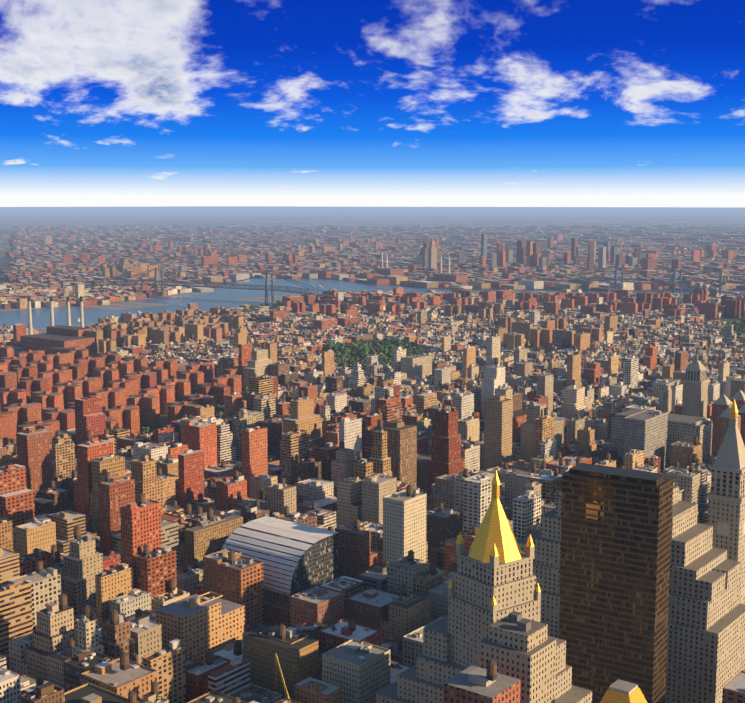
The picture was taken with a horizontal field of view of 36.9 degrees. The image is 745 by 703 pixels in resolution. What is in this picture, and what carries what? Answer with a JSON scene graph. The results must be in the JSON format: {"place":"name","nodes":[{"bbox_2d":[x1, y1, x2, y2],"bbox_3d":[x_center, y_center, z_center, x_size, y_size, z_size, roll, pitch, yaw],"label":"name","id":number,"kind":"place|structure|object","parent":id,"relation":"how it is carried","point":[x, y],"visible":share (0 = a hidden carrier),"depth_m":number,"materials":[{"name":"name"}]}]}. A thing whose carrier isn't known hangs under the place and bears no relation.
{"place":"outdoors","nodes":[
{"label":"outdoors","id":0,"kind":"place"},
{"bbox_2d":[0,206,744,562],"bbox_3d":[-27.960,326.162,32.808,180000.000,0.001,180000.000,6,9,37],"label":"ground","id":1,"kind":"structure","parent":0,"point":[230,216],"depth_m":26170.23,"materials":[{"name":"grey"}]},
{"bbox_2d":[12,296,94,357],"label":"power station","id":2,"kind":"object","parent":1,"relation":"on","point":[55,339],"visible":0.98,"depth_m":2402.06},
{"bbox_2d":[0,292,723,560],"bbox_3d":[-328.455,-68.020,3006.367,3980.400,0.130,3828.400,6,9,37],"label":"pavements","id":3,"kind":"structure","parent":1,"relation":"on","point":[140,304],"depth_m":3651.34,"materials":[{"name":"grey concrete"}]},
{"bbox_2d":[0,225,744,702],"bbox_3d":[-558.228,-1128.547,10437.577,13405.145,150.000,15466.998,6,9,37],"label":"buildings","id":4,"kind":"structure","parent":1,"relation":"on","point":[210,603],"depth_m":1387.65,"materials":[{"name":"brown brick"}]},
{"bbox_2d":[275,653,290,702],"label":"tower crane","id":5,"kind":"object","parent":4,"relation":"on","point":[284,686],"visible":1,"depth_m":566.88,"materials":[{"name":"yellow metal"}]},
{"bbox_2d":[0,237,741,702],"bbox_3d":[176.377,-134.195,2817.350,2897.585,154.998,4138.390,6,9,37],"label":"rooftop water tanks","id":6,"kind":"object","parent":4,"relation":"on","point":[132,697],"visible":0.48,"depth_m":1141.30,"materials":[{"name":"brown wood"}]},
{"bbox_2d":[6,265,744,305],"bbox_3d":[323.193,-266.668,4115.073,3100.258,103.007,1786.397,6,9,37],"label":"bridges","id":7,"kind":"structure","parent":1,"relation":"on","point":[724,281],"depth_m":3923.71,"materials":[{"name":"grey metal"}]},
{"bbox_2d":[9,297,744,444],"bbox_3d":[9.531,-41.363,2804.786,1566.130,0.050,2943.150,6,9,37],"label":"park lawns","id":8,"kind":"structure","parent":1,"relation":"on","point":[163,423],"depth_m":1740.73,"materials":[{"name":"green plant"}]},
{"bbox_2d":[8,292,744,563],"bbox_3d":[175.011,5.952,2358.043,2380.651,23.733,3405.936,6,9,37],"label":"trees","id":9,"kind":"object","parent":8,"relation":"on","point":[362,348],"visible":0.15,"depth_m":2403.89,"materials":[{"name":"green plant"}]},
{"bbox_2d":[375,253,467,281],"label":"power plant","id":10,"kind":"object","parent":1,"relation":"on","point":[387,271],"visible":0.77,"depth_m":4723.18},
{"bbox_2d":[221,353,744,702],"bbox_3d":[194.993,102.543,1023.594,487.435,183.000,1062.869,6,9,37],"label":"landmark buildings","id":11,"kind":"structure","parent":1,"relation":"on","point":[513,633],"depth_m":716.85,"materials":[{"name":"beige stone"}]},
{"bbox_2d":[448,399,737,702],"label":"gilded roofs","id":12,"kind":"structure","parent":11,"relation":"on","point":[494,536],"depth_m":621.62,"materials":[{"name":"gold metal"}]},
{"bbox_2d":[559,463,672,702],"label":"bronze glass tower","id":13,"kind":"structure","parent":1,"relation":"on","point":[616,525],"depth_m":664.25,"materials":[{"name":"brown glass"}]},
{"bbox_2d":[0,278,744,330],"bbox_3d":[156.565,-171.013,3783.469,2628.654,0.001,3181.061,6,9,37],"label":"river water","id":14,"kind":"structure","parent":0,"point":[223,297],"depth_m":3802.55,"materials":[{"name":"blue liquid"}]},
{"bbox_2d":[77,285,321,320],"bbox_3d":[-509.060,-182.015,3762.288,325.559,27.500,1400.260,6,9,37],"label":"boats","id":15,"kind":"object","parent":14,"relation":"on","point":[139,313],"visible":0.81,"depth_m":3312.77,"materials":[{"name":"white"}]},
{"bbox_2d":[0,0,744,207],"label":"sky","id":16,"kind":"structure","parent":0,"point":[104,103],"materials":[{"name":"blue"}]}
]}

